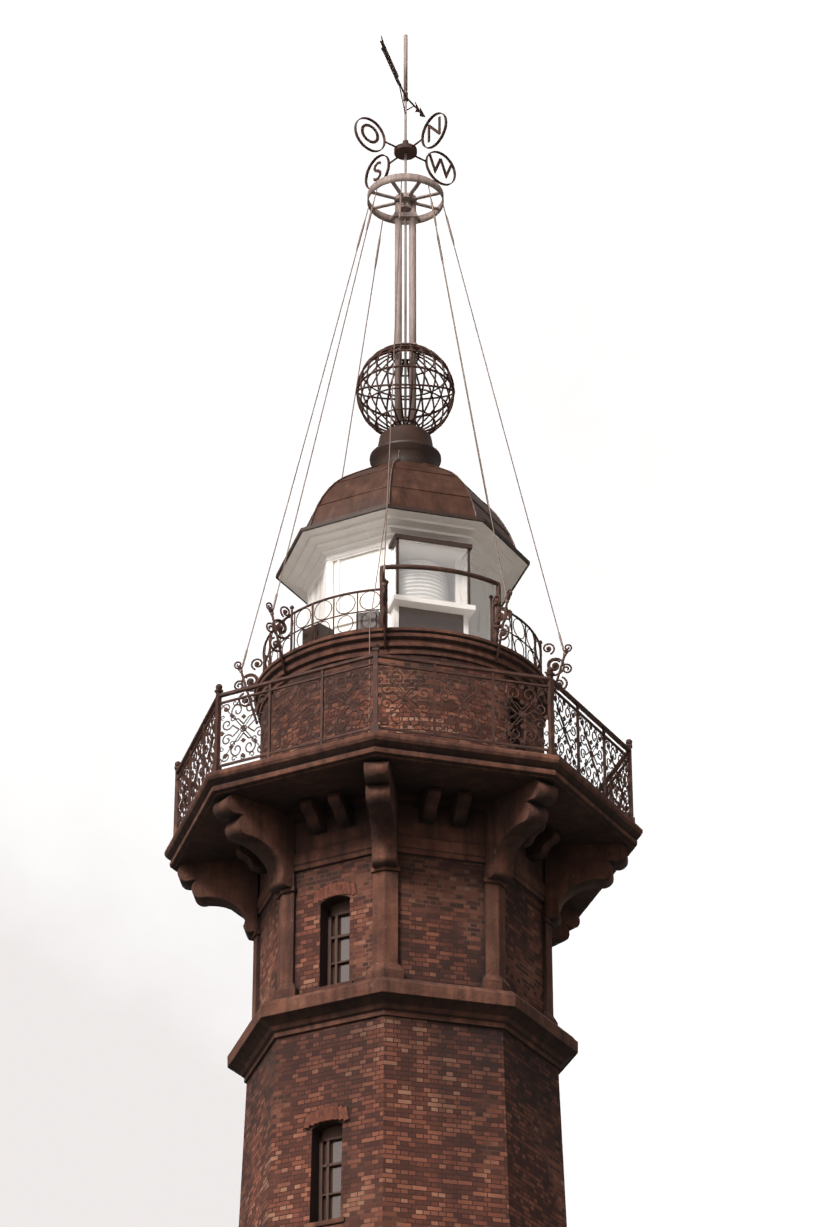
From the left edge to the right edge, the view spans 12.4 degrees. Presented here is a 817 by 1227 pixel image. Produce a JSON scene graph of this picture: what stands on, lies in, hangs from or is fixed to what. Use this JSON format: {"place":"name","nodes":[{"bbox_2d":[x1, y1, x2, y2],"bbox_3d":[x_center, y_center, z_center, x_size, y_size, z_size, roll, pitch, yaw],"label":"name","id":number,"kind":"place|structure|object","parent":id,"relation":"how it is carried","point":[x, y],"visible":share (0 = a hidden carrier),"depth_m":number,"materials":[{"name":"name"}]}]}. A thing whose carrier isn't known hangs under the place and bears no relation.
{"place":"outdoors","nodes":[
{"label":"outdoors","id":0,"kind":"place"},
{"bbox_2d":[239,1015,566,1226],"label":"tower shaft","id":1,"kind":"object","parent":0,"point":[451,1125],"visible":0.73,"depth_m":44.93,"materials":[{"name":"brick"}]},
{"bbox_2d":[304,1217,344,1226],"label":"window sill","id":2,"kind":"structure","parent":1,"relation":"attached to","point":[328,1222],"depth_m":44.18,"materials":[{"name":"stone"}]},
{"bbox_2d":[304,1105,349,1128],"bbox_3d":[-0.978,6.019,44.880,0.623,0.223,0.030,-15,-32,25],"label":"window lintel","id":3,"kind":"structure","parent":1,"relation":"attached to","point":[330,1113],"depth_m":44.87,"materials":[{"name":"stone"}]},
{"bbox_2d":[318,1126,341,1220],"bbox_3d":[-0.874,6.717,44.711,0.420,1.260,0.050,-15,-32,25],"label":"window frame","id":4,"kind":"object","parent":1,"relation":"in","point":[330,1134],"visible":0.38,"depth_m":44.81,"materials":[{"name":"brown wood"}]},
{"bbox_2d":[324,1139,341,1219],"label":"window","id":5,"kind":"structure","parent":4,"relation":"in","point":[336,1156],"depth_m":44.73,"materials":[{"name":"glass"}]},
{"bbox_2d":[227,976,577,1083],"bbox_3d":[-0.082,5.558,46.999,4.093,0.520,4.093,8,-30,-14],"label":"string course","id":6,"kind":"object","parent":1,"relation":"on","point":[517,1017],"visible":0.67,"depth_m":45.48,"materials":[{"name":"stone"}]},
{"bbox_2d":[313,980,352,990],"bbox_3d":[-0.894,4.590,45.843,0.540,0.060,0.140,-15,-32,25],"label":"window sill","id":7,"kind":"structure","parent":6,"relation":"on","point":[332,985],"depth_m":45.79,"materials":[{"name":"stone"}]},
{"bbox_2d":[259,854,543,1013],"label":"brick wall","id":8,"kind":"structure","parent":6,"relation":"on","point":[441,931],"depth_m":46.30,"materials":[{"name":"brick"}]},
{"bbox_2d":[313,881,356,903],"bbox_3d":[-0.907,3.446,46.448,0.623,0.223,0.030,-15,-32,25],"label":"window lintel","id":9,"kind":"structure","parent":8,"relation":"attached to","point":[337,889],"depth_m":46.45,"materials":[{"name":"stone"}]},
{"bbox_2d":[327,901,349,985],"bbox_3d":[-0.803,4.118,46.293,0.420,1.200,0.050,-15,-32,25],"label":"window frame","id":10,"kind":"object","parent":8,"relation":"in","point":[337,911],"visible":0.42,"depth_m":46.39,"materials":[{"name":"brown wood"}]},
{"bbox_2d":[333,914,349,983],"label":"upper window","id":11,"kind":"structure","parent":10,"relation":"in","point":[344,924],"depth_m":46.32,"materials":[{"name":"grey glass"}]},
{"bbox_2d":[257,793,544,917],"bbox_3d":[-0.082,3.501,48.134,3.622,0.800,3.622,-15,-32,25],"label":"frieze","id":12,"kind":"object","parent":8,"relation":"on","point":[439,837],"visible":0.19,"depth_m":46.73,"materials":[{"name":"stone"}]},
{"bbox_2d":[177,761,627,946],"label":"corbels","id":13,"kind":"object","parent":12,"relation":"attached to","point":[263,836],"visible":0.73,"depth_m":46.80,"materials":[{"name":"brown stone"}]},
{"bbox_2d":[164,731,642,918],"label":"balcony slab","id":14,"kind":"structure","parent":13,"relation":"on","point":[582,810],"depth_m":46.49,"materials":[{"name":"brown stone"}]},
{"bbox_2d":[173,643,634,835],"bbox_3d":[-0.082,2.349,48.769,5.995,1.270,5.995,0,-29,-1],"label":"railing frame","id":15,"kind":"object","parent":14,"relation":"on","point":[217,702],"visible":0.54,"depth_m":46.84,"materials":[{"name":"brown metal"}]},
{"bbox_2d":[176,664,629,827],"bbox_3d":[-0.082,2.424,48.728,5.507,0.889,5.507,8,-30,-14],"label":"railing ornamental grille","id":16,"kind":"object","parent":15,"relation":"attached to","point":[463,707],"visible":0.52,"depth_m":46.72,"materials":[{"name":"metal"}]},
{"label":"balcony deck","id":17,"kind":"structure","parent":15,"relation":"on","visible":0},
{"bbox_2d":[260,655,543,759],"bbox_3d":[-0.082,2.165,48.871,3.719,1.730,3.719,0,-29,-1],"label":"drum","id":18,"kind":"object","parent":17,"relation":"on","point":[417,700],"visible":0.19,"depth_m":47.59,"materials":[{"name":"brick"}]},
{"bbox_2d":[254,627,547,727],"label":"upper gallery cornice","id":19,"kind":"structure","parent":18,"relation":"attached to","point":[314,654],"depth_m":47.89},
{"bbox_2d":[262,564,541,670],"bbox_3d":[-0.081,0.685,49.627,3.711,0.927,3.815,0,-29,-1],"label":"gallery railing","id":20,"kind":"object","parent":18,"relation":"on","point":[496,631],"visible":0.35,"depth_m":48.37,"materials":[{"name":"brown metal"}]},
{"bbox_2d":[302,611,379,644],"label":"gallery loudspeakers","id":21,"kind":"object","parent":20,"relation":"on","point":[322,631],"visible":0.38,"depth_m":48.34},
{"bbox_2d":[313,548,492,639],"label":"window panes","id":22,"kind":"structure","parent":18,"relation":"on","point":[358,572],"depth_m":49.25,"materials":[{"name":"glass"}]},
{"bbox_2d":[307,544,495,638],"bbox_3d":[-0.082,0.361,49.865,2.545,1.710,2.545,0,-29,-1],"label":"frame","id":23,"kind":"object","parent":22,"relation":"attached to","point":[327,572],"visible":0.15,"depth_m":49.27,"materials":[{"name":"white wood"}]},
{"bbox_2d":[278,508,526,604],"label":"eaves","id":24,"kind":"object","parent":22,"relation":"on","point":[314,551],"depth_m":49.42,"materials":[{"name":"white paint"}]},
{"bbox_2d":[276,504,529,606],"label":"roof edge trim","id":25,"kind":"structure","parent":22,"relation":"on","point":[438,513],"depth_m":49.26,"materials":[{"name":"brown metal"}]},
{"bbox_2d":[308,460,513,545],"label":"dome roof","id":26,"kind":"structure","parent":25,"relation":"on","point":[427,500],"depth_m":49.60,"materials":[{"name":"brown metal"}]},
{"bbox_2d":[307,459,515,547],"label":"roof seams","id":27,"kind":"object","parent":25,"relation":"on","point":[390,485],"visible":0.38,"depth_m":49.95,"materials":[{"name":"brown metal"}]},
{"bbox_2d":[370,424,440,466],"bbox_3d":[-0.042,-2.156,51.254,0.980,0.680,0.980,0,-29,-1],"label":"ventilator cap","id":28,"kind":"object","parent":27,"relation":"on","point":[411,443],"visible":0.54,"depth_m":50.94,"materials":[{"name":"brown metal"}]},
{"bbox_2d":[399,606,462,632],"bbox_3d":[0.291,0.141,48.524,0.860,0.400,0.008,8,-30,-14],"label":"panel","id":29,"kind":"object","parent":22,"relation":"in","point":[414,617],"visible":0.64,"depth_m":48.55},
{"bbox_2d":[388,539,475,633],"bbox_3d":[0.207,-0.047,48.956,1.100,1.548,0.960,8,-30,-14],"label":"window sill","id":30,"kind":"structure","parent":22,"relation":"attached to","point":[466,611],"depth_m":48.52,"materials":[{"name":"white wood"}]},
{"bbox_2d":[388,533,471,604],"bbox_3d":[0.283,-0.489,48.904,1.050,0.931,0.350,8,-30,-14],"label":"bay window frame","id":31,"kind":"object","parent":30,"relation":"on","point":[396,537],"visible":0.38,"depth_m":48.92,"materials":[{"name":"brown metal"}]},
{"bbox_2d":[392,540,467,603],"bbox_3d":[0.284,-0.469,48.888,0.978,0.880,0.269,8,-30,-14],"label":"bay window glass","id":32,"kind":"object","parent":31,"relation":"in","point":[441,586],"visible":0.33,"depth_m":48.78,"materials":[{"name":"glass"}]},
{"bbox_2d":[505,683,529,707],"bbox_3d":[1.397,1.044,48.209,0.030,0.215,0.517,-20,-35,32],"label":"drum window lintel","id":33,"kind":"structure","parent":18,"relation":"attached to","point":[521,695],"depth_m":48.20,"materials":[{"name":"brick"}]},
{"bbox_2d":[508,731,529,745],"bbox_3d":[1.376,1.627,47.905,0.140,0.060,0.420,-20,-35,32],"label":"window sill","id":34,"kind":"structure","parent":18,"relation":"attached to","point":[514,735],"depth_m":47.83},
{"bbox_2d":[239,181,566,731],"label":"guy wires","id":35,"kind":"object","parent":17,"relation":"on","point":[388,486],"visible":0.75,"depth_m":51.16,"materials":[{"name":"grey metal"}]},
{"bbox_2d":[251,859,557,1024],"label":"corner pilasters","id":36,"kind":"object","parent":8,"relation":"attached to","point":[385,929],"visible":0.31,"depth_m":46.19,"materials":[{"name":"stone"}]},
{"bbox_2d":[234,571,571,723],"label":"ornamental railing brackets","id":37,"kind":"object","parent":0,"point":[500,617],"visible":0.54,"depth_m":48.49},
{"bbox_2d":[394,201,416,425],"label":"guide poles","id":38,"kind":"object","parent":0,"point":[411,215],"visible":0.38,"depth_m":52.48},
{"bbox_2d":[367,173,443,224],"bbox_3d":[-0.042,-5.840,53.286,1.088,0.255,1.088,0,-29,-1],"label":"spoked wheel","id":39,"kind":"object","parent":38,"relation":"attached to","point":[407,198],"visible":0.85,"depth_m":53.17,"materials":[{"name":"grey metal"}]},
{"bbox_2d":[356,343,454,434],"bbox_3d":[-0.042,-3.058,51.752,1.375,1.313,1.375,0,-29,-1],"label":"time ball","id":40,"kind":"object","parent":38,"relation":"attached to","point":[423,351],"visible":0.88,"depth_m":51.50,"materials":[{"name":"metal"}]},
{"bbox_2d":[404,34,407,423],"bbox_3d":[-0.042,-5.439,53.065,0.056,6.860,0.056,0,-29,-1],"label":"mast","id":41,"kind":"object","parent":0,"point":[405,190],"visible":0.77,"depth_m":52.98,"materials":[{"name":"grey metal"}]},
{"bbox_2d":[380,36,424,116],"bbox_3d":[-0.135,-7.564,53.798,0.148,0.441,1.908,-10,-30,17],"label":"weather vane","id":42,"kind":"object","parent":41,"relation":"attached to","point":[391,65],"visible":0.98,"depth_m":53.77,"materials":[{"name":"metal"}]},
{"bbox_2d":[354,112,455,188],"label":"compass arms","id":43,"kind":"object","parent":41,"relation":"attached to","point":[407,147],"visible":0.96,"depth_m":53.63},
{"bbox_2d":[361,124,378,143],"bbox_3d":[-0.548,-6.834,53.369,0.323,0.308,0.016,21,-35,-33],"label":"letter o","id":44,"kind":"object","parent":43,"relation":"attached to","point":[363,126],"visible":1,"depth_m":53.35,"materials":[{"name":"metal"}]},
{"bbox_2d":[373,161,380,180],"bbox_3d":[-0.449,-6.394,54.168,0.016,0.308,0.170,21,-35,-33],"label":"letter s","id":45,"kind":"object","parent":43,"relation":"attached to","point":[377,170],"visible":0.96,"depth_m":54.16,"materials":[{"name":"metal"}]},
{"bbox_2d":[428,116,440,142],"bbox_3d":[0.365,-6.882,53.283,0.016,0.300,0.278,21,-35,-33],"label":"letter n","id":46,"kind":"object","parent":43,"relation":"attached to","point":[438,131],"visible":0.96,"depth_m":53.25,"materials":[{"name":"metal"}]},
{"bbox_2d":[428,153,451,178],"bbox_3d":[0.464,-6.439,54.082,0.458,0.303,0.017,21,-35,-33],"label":"letter w","id":47,"kind":"object","parent":43,"relation":"attached to","point":[435,168],"visible":0.96,"depth_m":54.09,"materials":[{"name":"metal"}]},
{"bbox_2d":[0,0,816,1226],"label":"sky","id":48,"kind":"structure","parent":0,"point":[630,206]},
{"bbox_2d":[510,701,518,734],"bbox_3d":[1.305,1.382,48.103,0.050,0.560,0.300,-20,-35,32],"label":"window frame","id":49,"kind":"object","parent":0,"point":[512,712],"visible":0.23,"depth_m":48.18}
]}

